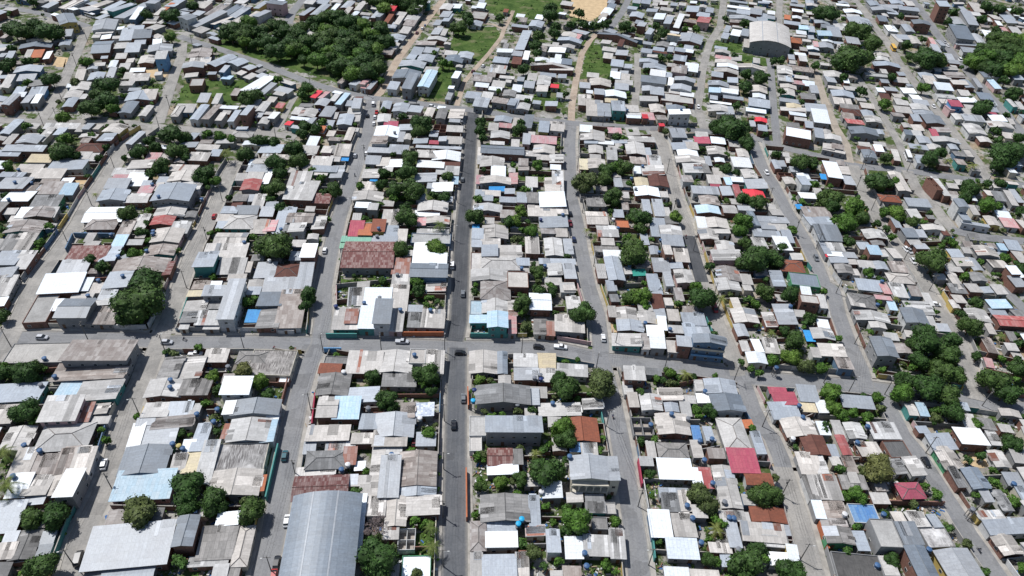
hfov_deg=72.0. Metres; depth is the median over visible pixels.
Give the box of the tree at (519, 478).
[511,471,527,488]
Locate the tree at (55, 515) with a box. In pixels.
[41,500,70,532]
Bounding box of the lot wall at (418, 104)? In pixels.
[380,103,419,106]
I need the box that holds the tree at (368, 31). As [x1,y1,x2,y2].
[361,27,379,38]
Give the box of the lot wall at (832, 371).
[817,368,836,373]
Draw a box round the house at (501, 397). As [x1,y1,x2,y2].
[474,383,530,411]
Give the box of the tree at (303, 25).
[291,20,308,31]
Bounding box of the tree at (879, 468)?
[863,452,895,483]
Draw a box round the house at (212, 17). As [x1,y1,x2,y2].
[190,9,227,30]
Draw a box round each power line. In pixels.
[61,474,105,548]
[105,405,132,469]
[159,331,237,337]
[263,460,294,556]
[305,273,340,391]
[441,309,447,403]
[598,352,665,357]
[607,410,644,488]
[787,480,809,541]
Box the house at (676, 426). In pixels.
[654,412,691,439]
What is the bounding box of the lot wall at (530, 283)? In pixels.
[528,281,543,285]
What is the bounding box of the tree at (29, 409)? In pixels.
[6,396,40,424]
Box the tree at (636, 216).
[627,207,653,225]
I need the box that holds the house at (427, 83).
[417,69,437,96]
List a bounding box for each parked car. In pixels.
[35,334,48,339]
[99,458,108,470]
[160,339,172,344]
[271,569,278,575]
[272,555,281,569]
[281,450,288,461]
[283,514,289,527]
[322,247,327,253]
[411,437,415,446]
[451,419,456,429]
[455,350,465,355]
[461,393,465,402]
[533,343,543,349]
[600,334,605,341]
[813,254,818,260]
[909,257,916,263]
[920,456,931,467]
[933,301,940,306]
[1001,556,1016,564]
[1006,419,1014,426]
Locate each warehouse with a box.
[0,93,22,115]
[279,490,362,575]
[340,241,394,274]
[748,21,790,58]
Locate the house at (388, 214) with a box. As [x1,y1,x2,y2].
[382,209,398,224]
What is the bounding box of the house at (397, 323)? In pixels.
[388,307,404,335]
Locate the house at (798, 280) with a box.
[786,272,820,293]
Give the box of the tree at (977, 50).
[973,47,991,55]
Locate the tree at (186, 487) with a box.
[168,470,206,506]
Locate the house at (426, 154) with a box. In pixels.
[417,150,436,161]
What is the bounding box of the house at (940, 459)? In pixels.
[931,446,963,473]
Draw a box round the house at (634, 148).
[625,141,645,156]
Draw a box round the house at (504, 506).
[479,492,530,526]
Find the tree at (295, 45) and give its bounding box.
[288,41,305,55]
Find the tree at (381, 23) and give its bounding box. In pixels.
[373,20,389,34]
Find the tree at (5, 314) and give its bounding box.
[0,308,11,322]
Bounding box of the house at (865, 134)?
[846,126,879,142]
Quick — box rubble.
[0,202,1017,575]
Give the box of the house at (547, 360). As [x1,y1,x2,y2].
[537,353,555,368]
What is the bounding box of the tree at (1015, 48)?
[1005,44,1023,54]
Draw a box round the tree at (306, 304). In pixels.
[298,300,312,313]
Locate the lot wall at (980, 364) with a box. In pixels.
[977,358,982,370]
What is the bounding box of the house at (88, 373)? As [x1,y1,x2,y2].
[49,360,132,385]
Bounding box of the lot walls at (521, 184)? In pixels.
[5,98,995,570]
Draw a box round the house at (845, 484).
[837,474,868,492]
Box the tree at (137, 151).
[127,143,148,159]
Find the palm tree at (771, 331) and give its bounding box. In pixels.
[766,329,776,337]
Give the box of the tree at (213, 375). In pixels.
[204,370,218,382]
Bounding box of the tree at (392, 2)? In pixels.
[389,0,409,10]
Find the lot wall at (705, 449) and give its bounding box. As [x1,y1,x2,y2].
[702,445,720,452]
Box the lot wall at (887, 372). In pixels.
[876,370,911,374]
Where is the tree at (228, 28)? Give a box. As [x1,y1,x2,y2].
[218,21,240,34]
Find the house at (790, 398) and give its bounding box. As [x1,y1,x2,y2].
[769,392,798,404]
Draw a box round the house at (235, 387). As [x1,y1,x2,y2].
[218,376,255,403]
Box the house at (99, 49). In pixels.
[90,41,114,58]
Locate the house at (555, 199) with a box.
[539,191,566,207]
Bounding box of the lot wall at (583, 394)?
[547,392,592,397]
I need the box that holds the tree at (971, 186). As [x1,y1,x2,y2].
[960,178,981,195]
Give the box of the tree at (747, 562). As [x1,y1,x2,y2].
[724,547,766,575]
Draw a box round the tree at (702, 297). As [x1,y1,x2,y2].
[687,286,718,308]
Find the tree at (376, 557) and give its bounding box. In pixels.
[354,534,398,575]
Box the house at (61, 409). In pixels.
[36,394,85,427]
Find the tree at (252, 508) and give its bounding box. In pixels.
[237,495,266,526]
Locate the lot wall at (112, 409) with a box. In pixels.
[108,401,116,417]
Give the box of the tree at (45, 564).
[19,551,61,575]
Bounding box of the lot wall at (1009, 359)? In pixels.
[995,355,1012,361]
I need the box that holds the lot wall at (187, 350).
[182,348,217,353]
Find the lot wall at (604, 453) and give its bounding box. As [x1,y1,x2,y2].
[598,451,608,455]
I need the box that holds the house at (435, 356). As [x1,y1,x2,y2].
[422,349,444,379]
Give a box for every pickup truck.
[187,350,202,356]
[395,338,408,344]
[554,343,566,349]
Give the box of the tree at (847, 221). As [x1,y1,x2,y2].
[836,212,858,232]
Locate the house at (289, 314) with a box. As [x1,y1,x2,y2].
[273,289,304,332]
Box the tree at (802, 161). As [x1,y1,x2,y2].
[789,153,810,169]
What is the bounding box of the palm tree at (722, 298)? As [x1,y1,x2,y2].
[717,295,728,308]
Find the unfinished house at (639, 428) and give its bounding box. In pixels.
[630,417,654,439]
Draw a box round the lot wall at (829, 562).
[824,546,834,575]
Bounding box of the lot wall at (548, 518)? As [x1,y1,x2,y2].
[541,516,609,520]
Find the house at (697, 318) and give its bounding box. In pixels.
[680,312,706,325]
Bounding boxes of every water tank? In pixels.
[9,473,16,479]
[36,448,42,453]
[169,441,175,446]
[176,443,182,452]
[210,419,218,427]
[214,407,220,417]
[225,364,231,372]
[339,467,344,473]
[345,462,351,473]
[365,406,370,412]
[417,416,422,427]
[471,398,474,409]
[515,521,520,533]
[519,516,524,522]
[538,489,543,501]
[582,550,587,556]
[582,563,589,574]
[684,502,689,508]
[690,515,695,521]
[697,539,703,550]
[699,457,706,466]
[710,480,715,486]
[721,499,727,505]
[732,546,741,555]
[771,365,778,376]
[787,436,795,447]
[841,511,847,517]
[863,424,870,433]
[873,562,880,568]
[878,511,886,518]
[926,546,931,554]
[964,507,975,518]
[1010,481,1016,486]
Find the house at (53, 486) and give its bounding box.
[43,473,63,500]
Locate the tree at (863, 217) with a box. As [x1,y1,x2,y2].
[854,210,869,226]
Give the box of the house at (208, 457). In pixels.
[196,439,221,488]
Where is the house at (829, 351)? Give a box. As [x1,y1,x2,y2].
[817,343,847,361]
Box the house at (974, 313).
[963,307,993,323]
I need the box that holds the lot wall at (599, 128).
[593,126,606,130]
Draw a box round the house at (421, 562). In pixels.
[401,555,430,575]
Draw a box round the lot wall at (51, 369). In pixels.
[40,367,56,372]
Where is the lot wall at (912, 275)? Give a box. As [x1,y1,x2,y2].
[906,264,917,281]
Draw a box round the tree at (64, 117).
[54,111,71,122]
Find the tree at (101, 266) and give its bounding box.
[94,259,108,273]
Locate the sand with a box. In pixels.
[52,0,988,499]
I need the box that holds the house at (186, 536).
[170,514,202,556]
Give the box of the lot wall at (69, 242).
[65,233,73,251]
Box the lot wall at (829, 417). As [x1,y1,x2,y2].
[818,414,885,421]
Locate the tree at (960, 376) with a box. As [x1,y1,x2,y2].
[948,366,968,384]
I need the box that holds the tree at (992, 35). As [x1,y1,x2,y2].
[984,30,1002,40]
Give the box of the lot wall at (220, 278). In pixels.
[194,277,227,280]
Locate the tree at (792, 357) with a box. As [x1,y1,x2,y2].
[780,349,801,365]
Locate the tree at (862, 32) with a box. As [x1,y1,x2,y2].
[842,21,873,41]
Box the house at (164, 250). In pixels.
[145,243,177,260]
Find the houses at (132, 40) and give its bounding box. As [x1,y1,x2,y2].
[0,0,1023,575]
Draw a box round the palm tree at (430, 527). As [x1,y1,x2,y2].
[422,520,439,537]
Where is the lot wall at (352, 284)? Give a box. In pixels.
[336,279,391,288]
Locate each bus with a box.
[84,12,95,17]
[890,43,896,51]
[903,149,912,161]
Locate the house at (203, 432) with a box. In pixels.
[188,422,212,451]
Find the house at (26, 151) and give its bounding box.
[1,144,48,157]
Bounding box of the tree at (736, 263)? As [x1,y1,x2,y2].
[734,258,748,269]
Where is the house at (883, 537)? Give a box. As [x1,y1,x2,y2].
[863,518,903,555]
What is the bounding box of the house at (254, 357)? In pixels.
[235,350,267,365]
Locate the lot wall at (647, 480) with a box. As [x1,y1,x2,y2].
[644,478,659,483]
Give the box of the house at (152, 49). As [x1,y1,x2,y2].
[147,43,173,57]
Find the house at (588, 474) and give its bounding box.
[568,454,609,498]
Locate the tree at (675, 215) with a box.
[669,210,682,222]
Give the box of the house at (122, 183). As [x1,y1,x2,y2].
[103,178,131,189]
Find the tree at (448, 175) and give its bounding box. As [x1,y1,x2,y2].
[440,171,453,180]
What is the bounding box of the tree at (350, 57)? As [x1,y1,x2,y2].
[337,55,353,59]
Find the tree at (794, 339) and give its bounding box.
[785,329,805,349]
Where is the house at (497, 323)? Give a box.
[487,310,508,337]
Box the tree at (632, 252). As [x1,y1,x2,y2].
[618,238,648,266]
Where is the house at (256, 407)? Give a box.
[229,397,282,418]
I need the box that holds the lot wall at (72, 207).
[67,197,77,216]
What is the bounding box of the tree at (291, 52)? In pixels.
[284,44,300,59]
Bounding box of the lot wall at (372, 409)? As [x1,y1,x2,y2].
[363,407,381,411]
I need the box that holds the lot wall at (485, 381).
[472,379,497,383]
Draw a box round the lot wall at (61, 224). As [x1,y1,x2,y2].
[57,213,68,231]
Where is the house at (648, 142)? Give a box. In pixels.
[624,136,655,147]
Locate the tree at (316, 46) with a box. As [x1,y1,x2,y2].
[311,40,326,52]
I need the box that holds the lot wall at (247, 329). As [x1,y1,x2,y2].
[237,327,256,331]
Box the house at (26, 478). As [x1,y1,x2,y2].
[3,472,35,499]
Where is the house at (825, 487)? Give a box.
[806,474,844,500]
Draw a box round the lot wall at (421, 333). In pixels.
[402,331,443,336]
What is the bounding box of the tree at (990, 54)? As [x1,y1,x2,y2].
[976,48,998,59]
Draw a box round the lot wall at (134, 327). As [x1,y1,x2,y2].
[113,324,146,329]
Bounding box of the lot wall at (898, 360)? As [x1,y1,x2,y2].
[895,358,929,369]
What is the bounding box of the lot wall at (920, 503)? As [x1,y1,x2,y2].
[889,500,944,505]
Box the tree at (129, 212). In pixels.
[116,204,138,220]
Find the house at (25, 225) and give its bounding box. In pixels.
[2,219,47,237]
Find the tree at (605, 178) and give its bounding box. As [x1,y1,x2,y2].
[598,170,612,185]
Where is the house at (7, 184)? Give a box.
[0,177,34,192]
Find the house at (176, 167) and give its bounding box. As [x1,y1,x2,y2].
[168,164,199,175]
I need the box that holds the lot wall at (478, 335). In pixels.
[470,333,507,337]
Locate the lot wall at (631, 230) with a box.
[629,228,649,233]
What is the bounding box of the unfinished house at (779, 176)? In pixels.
[776,172,793,180]
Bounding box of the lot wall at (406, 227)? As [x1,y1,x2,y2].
[399,225,415,229]
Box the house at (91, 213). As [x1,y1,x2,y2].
[81,207,126,224]
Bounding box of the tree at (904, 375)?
[892,370,915,388]
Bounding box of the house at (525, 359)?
[513,353,537,366]
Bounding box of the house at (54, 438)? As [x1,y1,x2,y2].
[34,422,97,454]
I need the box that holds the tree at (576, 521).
[560,506,592,535]
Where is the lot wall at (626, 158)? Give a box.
[617,155,645,159]
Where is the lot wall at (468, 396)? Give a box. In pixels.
[467,386,468,408]
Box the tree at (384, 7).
[376,1,391,13]
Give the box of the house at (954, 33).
[945,24,974,46]
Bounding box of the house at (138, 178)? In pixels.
[128,172,150,190]
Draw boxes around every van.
[72,550,83,567]
[676,199,680,206]
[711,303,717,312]
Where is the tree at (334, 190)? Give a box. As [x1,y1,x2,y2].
[327,182,342,197]
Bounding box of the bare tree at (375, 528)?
[363,511,386,534]
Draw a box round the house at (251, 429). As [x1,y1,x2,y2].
[224,416,272,442]
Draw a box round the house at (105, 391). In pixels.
[77,378,125,405]
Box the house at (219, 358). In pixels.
[204,348,230,367]
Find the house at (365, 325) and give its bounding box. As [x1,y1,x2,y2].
[357,305,374,335]
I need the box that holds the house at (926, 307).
[901,301,935,314]
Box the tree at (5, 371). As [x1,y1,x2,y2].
[0,365,11,380]
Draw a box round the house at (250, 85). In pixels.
[239,75,267,91]
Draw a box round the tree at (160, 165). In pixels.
[151,157,170,173]
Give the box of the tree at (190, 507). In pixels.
[175,499,201,516]
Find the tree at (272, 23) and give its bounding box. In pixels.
[265,18,279,31]
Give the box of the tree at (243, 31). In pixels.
[232,26,252,41]
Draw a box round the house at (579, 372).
[557,363,587,381]
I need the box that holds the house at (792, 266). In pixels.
[777,260,805,276]
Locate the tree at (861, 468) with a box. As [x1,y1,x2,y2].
[858,464,867,479]
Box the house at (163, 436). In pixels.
[141,425,178,452]
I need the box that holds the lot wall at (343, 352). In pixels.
[336,349,348,355]
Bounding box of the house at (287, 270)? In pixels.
[274,264,299,276]
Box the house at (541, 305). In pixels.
[529,293,551,316]
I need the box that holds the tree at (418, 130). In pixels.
[410,124,427,137]
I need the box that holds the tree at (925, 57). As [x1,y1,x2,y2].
[910,45,943,70]
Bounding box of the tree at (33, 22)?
[25,17,39,27]
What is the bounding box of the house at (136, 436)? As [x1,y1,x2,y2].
[125,422,146,448]
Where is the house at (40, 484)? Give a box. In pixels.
[18,474,54,496]
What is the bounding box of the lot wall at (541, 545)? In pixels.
[527,543,545,547]
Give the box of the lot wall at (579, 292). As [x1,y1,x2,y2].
[576,282,582,300]
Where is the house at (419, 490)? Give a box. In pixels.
[399,484,436,495]
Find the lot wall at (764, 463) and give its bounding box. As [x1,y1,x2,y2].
[758,461,769,466]
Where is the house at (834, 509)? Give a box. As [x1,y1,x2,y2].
[822,501,847,518]
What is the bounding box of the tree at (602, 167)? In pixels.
[598,163,613,176]
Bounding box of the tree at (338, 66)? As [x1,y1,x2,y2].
[330,56,347,75]
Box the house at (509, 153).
[480,145,523,161]
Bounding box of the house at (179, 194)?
[150,182,197,210]
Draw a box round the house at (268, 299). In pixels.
[256,292,281,308]
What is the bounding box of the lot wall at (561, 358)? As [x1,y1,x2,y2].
[556,356,580,363]
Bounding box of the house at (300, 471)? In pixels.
[295,467,335,475]
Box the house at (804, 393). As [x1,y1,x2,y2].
[794,384,819,402]
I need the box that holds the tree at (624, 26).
[618,20,631,32]
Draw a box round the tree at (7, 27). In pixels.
[0,20,24,40]
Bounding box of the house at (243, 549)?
[229,524,256,571]
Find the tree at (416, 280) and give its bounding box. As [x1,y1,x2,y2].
[409,277,423,286]
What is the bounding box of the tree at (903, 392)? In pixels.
[889,382,914,402]
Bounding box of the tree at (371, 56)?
[359,51,375,61]
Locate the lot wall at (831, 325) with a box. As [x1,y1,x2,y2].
[829,318,835,335]
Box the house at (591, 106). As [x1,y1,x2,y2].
[586,99,603,120]
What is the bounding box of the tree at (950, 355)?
[932,344,962,365]
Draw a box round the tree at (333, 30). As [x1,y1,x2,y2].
[328,27,338,38]
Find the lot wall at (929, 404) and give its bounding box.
[904,400,944,407]
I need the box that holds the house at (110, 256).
[98,246,122,267]
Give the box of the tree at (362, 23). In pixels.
[356,17,370,30]
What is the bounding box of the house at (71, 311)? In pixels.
[52,298,96,328]
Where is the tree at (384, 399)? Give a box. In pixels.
[374,390,398,410]
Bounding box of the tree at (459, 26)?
[449,20,467,35]
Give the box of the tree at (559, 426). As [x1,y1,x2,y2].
[550,415,575,434]
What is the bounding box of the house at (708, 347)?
[688,333,727,362]
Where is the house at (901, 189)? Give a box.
[887,171,911,197]
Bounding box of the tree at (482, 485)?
[473,480,487,491]
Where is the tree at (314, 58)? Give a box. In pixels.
[306,51,329,70]
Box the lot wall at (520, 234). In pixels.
[509,233,525,236]
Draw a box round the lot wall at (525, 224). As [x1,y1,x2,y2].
[521,223,537,226]
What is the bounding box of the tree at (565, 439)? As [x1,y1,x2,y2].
[552,428,577,448]
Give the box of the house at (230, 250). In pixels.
[204,243,249,261]
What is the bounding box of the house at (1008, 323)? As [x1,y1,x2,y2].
[991,315,1023,331]
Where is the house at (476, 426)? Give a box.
[469,416,485,441]
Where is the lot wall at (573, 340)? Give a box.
[557,336,590,345]
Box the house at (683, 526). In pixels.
[670,512,698,537]
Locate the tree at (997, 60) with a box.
[991,56,1002,62]
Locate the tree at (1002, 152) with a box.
[988,142,1019,167]
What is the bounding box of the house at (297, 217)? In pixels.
[285,212,314,229]
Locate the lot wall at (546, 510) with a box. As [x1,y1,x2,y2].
[540,507,550,511]
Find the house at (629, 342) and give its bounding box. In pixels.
[611,333,642,352]
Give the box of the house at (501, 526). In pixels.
[486,521,517,530]
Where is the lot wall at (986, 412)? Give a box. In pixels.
[976,409,997,415]
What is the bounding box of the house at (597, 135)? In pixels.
[580,129,604,144]
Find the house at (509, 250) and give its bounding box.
[498,245,522,256]
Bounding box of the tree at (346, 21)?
[336,13,356,27]
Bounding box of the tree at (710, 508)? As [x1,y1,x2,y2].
[696,497,719,515]
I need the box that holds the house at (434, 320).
[420,308,445,330]
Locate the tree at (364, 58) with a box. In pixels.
[351,54,370,62]
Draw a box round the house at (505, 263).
[480,256,521,271]
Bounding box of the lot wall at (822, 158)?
[807,155,829,160]
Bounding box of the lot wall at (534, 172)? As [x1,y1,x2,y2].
[528,170,551,175]
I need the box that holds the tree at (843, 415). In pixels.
[835,409,849,421]
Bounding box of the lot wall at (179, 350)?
[165,348,183,352]
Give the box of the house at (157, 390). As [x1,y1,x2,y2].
[143,377,183,402]
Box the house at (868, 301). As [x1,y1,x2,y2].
[847,292,877,310]
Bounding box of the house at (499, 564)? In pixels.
[482,554,516,575]
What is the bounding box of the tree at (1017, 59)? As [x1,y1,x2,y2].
[1009,56,1023,64]
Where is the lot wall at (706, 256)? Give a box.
[704,250,710,270]
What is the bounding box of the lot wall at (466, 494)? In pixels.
[466,467,466,521]
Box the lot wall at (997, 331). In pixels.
[995,330,1023,335]
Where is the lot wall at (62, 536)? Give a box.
[53,518,69,553]
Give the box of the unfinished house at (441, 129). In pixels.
[432,124,446,136]
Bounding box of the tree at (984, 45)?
[975,42,992,49]
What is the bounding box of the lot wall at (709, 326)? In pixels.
[705,316,712,330]
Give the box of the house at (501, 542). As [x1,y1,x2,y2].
[485,531,517,553]
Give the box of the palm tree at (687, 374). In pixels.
[678,369,692,383]
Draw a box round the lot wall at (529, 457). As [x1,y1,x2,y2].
[524,455,545,459]
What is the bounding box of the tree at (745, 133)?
[737,128,750,138]
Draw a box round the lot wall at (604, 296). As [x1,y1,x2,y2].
[601,284,608,305]
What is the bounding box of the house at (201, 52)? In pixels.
[188,47,212,59]
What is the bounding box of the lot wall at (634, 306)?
[616,305,636,308]
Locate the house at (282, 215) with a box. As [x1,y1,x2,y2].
[271,206,297,234]
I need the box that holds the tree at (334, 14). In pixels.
[327,8,346,20]
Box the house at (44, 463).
[30,452,59,474]
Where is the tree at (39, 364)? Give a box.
[30,359,43,373]
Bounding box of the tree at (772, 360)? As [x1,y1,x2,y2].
[767,353,779,366]
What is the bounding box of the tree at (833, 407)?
[825,400,842,414]
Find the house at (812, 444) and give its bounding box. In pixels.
[798,434,830,459]
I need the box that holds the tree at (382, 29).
[373,22,386,34]
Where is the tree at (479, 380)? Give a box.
[473,375,485,386]
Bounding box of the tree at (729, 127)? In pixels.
[715,113,746,140]
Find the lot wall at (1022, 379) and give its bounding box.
[983,367,1023,380]
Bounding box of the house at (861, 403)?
[837,394,875,413]
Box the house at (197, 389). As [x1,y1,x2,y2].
[176,378,213,401]
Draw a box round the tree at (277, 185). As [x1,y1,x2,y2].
[264,178,286,194]
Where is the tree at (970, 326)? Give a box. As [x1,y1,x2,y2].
[955,316,984,337]
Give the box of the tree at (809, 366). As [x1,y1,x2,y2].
[796,360,816,373]
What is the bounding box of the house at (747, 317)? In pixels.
[730,307,759,327]
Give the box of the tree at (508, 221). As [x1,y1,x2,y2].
[503,215,514,229]
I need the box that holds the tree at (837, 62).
[829,55,846,70]
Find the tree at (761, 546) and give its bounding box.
[746,541,767,554]
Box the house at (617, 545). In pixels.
[608,527,626,563]
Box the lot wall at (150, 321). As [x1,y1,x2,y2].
[147,292,165,328]
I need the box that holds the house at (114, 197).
[96,188,130,206]
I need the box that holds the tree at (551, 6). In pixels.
[543,2,558,10]
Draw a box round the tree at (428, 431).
[421,426,435,437]
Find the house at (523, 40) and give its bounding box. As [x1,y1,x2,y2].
[514,30,531,53]
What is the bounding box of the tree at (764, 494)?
[745,481,779,507]
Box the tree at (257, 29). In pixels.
[252,24,269,37]
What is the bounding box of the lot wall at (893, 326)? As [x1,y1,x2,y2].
[887,324,902,330]
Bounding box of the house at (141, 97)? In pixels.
[124,90,152,104]
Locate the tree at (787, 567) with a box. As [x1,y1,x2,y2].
[774,558,807,575]
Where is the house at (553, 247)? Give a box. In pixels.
[543,237,563,257]
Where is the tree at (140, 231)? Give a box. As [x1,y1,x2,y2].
[134,227,149,235]
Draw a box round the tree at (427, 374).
[411,362,439,384]
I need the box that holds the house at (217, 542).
[194,524,239,561]
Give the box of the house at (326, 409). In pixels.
[315,396,338,424]
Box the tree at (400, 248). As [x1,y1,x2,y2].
[392,240,408,256]
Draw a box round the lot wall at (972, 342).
[967,333,977,351]
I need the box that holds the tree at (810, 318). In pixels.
[803,312,817,325]
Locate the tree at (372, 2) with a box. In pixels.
[364,0,378,5]
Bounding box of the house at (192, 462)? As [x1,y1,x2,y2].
[180,451,201,474]
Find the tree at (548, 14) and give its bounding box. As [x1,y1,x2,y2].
[542,9,558,23]
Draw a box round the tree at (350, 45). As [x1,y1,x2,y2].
[333,36,355,50]
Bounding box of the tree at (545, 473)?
[528,457,567,487]
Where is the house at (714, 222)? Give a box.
[705,216,729,228]
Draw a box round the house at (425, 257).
[412,252,447,263]
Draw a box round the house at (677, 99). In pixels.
[660,93,693,108]
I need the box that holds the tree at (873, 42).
[862,34,884,51]
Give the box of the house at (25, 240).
[12,232,39,249]
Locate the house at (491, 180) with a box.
[479,175,510,188]
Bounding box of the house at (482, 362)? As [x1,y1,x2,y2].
[468,349,496,378]
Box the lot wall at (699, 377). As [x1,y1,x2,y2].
[686,376,710,379]
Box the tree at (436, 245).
[425,238,446,252]
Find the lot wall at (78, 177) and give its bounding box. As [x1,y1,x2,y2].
[65,176,88,178]
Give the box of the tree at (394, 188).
[385,180,402,195]
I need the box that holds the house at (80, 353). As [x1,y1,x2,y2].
[58,339,140,368]
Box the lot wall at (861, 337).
[855,323,866,349]
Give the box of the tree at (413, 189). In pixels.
[400,177,424,200]
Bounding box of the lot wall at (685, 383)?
[669,378,702,387]
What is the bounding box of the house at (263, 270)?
[253,261,277,278]
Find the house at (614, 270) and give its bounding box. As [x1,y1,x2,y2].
[603,256,625,286]
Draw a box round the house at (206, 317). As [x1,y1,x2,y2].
[193,309,218,326]
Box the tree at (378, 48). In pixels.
[371,41,384,54]
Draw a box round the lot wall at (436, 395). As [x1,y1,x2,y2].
[397,393,439,397]
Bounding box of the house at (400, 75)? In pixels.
[392,69,421,84]
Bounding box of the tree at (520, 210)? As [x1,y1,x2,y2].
[514,204,526,216]
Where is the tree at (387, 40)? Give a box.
[375,34,395,47]
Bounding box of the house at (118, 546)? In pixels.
[78,519,176,572]
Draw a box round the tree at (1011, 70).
[1001,63,1020,75]
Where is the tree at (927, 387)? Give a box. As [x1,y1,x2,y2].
[911,373,946,401]
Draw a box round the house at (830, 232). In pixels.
[811,223,842,243]
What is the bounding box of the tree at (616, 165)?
[608,161,619,172]
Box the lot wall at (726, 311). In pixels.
[721,300,729,318]
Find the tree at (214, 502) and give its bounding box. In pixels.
[200,484,228,518]
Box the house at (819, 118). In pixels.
[809,108,830,128]
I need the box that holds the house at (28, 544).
[6,529,44,561]
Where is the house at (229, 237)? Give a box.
[213,233,248,242]
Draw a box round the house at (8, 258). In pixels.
[0,250,21,267]
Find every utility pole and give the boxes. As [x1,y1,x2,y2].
[56,549,71,562]
[260,556,271,570]
[439,549,448,566]
[800,543,814,559]
[967,504,982,520]
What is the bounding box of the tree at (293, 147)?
[282,140,303,154]
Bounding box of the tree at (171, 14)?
[159,7,181,21]
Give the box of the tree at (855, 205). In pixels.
[844,196,865,216]
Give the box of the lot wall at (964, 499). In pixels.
[958,491,971,514]
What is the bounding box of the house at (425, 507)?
[406,494,441,520]
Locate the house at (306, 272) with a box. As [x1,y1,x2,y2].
[295,262,314,288]
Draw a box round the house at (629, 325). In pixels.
[616,318,644,332]
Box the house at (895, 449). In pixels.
[879,440,911,458]
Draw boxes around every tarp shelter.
[244,309,260,322]
[340,155,349,160]
[472,224,479,227]
[489,186,504,190]
[631,269,645,280]
[803,330,815,344]
[819,173,826,179]
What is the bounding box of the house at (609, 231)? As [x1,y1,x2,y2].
[596,225,618,241]
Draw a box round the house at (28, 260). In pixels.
[11,250,39,274]
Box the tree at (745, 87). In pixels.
[738,80,752,93]
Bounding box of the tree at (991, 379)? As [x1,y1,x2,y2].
[974,367,1013,393]
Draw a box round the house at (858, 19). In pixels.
[846,16,873,26]
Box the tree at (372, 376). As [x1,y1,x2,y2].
[364,368,380,383]
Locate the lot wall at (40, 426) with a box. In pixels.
[32,424,42,428]
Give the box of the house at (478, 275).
[470,267,507,285]
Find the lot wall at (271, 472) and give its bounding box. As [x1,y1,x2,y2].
[265,443,278,500]
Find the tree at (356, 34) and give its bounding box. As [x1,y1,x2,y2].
[351,30,364,38]
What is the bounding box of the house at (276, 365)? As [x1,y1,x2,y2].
[246,349,298,381]
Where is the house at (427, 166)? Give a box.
[416,160,444,172]
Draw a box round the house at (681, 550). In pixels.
[664,537,699,563]
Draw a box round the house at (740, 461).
[725,447,760,477]
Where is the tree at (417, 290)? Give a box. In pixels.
[411,283,424,296]
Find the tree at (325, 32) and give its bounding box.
[312,29,332,38]
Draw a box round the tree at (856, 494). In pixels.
[847,484,868,504]
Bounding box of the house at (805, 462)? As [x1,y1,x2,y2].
[793,451,821,477]
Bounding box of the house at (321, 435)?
[304,424,350,447]
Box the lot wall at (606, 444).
[603,424,608,450]
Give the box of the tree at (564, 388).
[551,376,579,400]
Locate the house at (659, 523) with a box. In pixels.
[647,509,673,542]
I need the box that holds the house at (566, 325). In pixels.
[554,314,584,339]
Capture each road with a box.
[0,5,90,27]
[0,117,296,139]
[0,124,163,362]
[0,330,1023,413]
[34,26,92,121]
[58,161,242,575]
[152,42,186,123]
[175,35,1023,187]
[251,100,376,575]
[270,93,297,131]
[285,0,305,23]
[371,0,445,95]
[441,348,467,575]
[445,112,478,341]
[454,10,514,105]
[483,23,504,29]
[564,125,650,575]
[568,33,596,120]
[596,0,630,32]
[631,53,640,124]
[649,130,694,235]
[683,235,707,281]
[693,0,726,128]
[701,282,745,375]
[732,375,791,467]
[751,133,874,388]
[766,58,781,144]
[774,467,824,575]
[775,0,782,23]
[808,62,853,162]
[848,164,983,400]
[852,0,992,180]
[853,74,913,169]
[873,389,1006,575]
[901,170,956,230]
[909,0,1023,141]
[952,227,1023,244]
[1005,288,1023,310]
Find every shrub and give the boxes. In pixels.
[261,388,274,397]
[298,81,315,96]
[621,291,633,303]
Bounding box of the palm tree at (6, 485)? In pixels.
[0,473,25,503]
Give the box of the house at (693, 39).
[678,33,703,48]
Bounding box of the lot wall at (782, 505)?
[780,501,793,539]
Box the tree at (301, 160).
[288,152,309,169]
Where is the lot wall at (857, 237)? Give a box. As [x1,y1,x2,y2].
[842,236,862,239]
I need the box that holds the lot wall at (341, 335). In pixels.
[326,333,356,337]
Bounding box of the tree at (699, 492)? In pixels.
[686,481,713,503]
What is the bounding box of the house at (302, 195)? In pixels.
[288,180,320,208]
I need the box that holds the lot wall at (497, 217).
[484,216,500,220]
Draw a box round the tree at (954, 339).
[940,332,963,347]
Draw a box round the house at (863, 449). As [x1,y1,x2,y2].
[852,440,882,462]
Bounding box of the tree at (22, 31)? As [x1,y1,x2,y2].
[10,25,34,38]
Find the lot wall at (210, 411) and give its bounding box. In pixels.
[206,409,214,413]
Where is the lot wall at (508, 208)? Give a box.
[502,206,525,209]
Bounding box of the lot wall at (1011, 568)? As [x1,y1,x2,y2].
[1005,559,1019,575]
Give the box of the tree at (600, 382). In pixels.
[588,367,615,399]
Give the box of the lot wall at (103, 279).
[94,277,106,281]
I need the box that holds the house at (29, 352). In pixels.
[2,342,70,367]
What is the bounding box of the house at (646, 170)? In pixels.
[640,165,664,178]
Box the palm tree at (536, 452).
[528,449,542,459]
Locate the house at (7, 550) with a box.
[0,541,19,561]
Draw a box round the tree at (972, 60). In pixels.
[962,52,983,70]
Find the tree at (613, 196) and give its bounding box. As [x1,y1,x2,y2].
[603,186,622,206]
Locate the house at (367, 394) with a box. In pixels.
[348,386,379,407]
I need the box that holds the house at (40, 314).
[22,294,61,328]
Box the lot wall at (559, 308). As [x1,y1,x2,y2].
[552,306,564,310]
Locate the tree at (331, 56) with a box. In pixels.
[324,51,336,61]

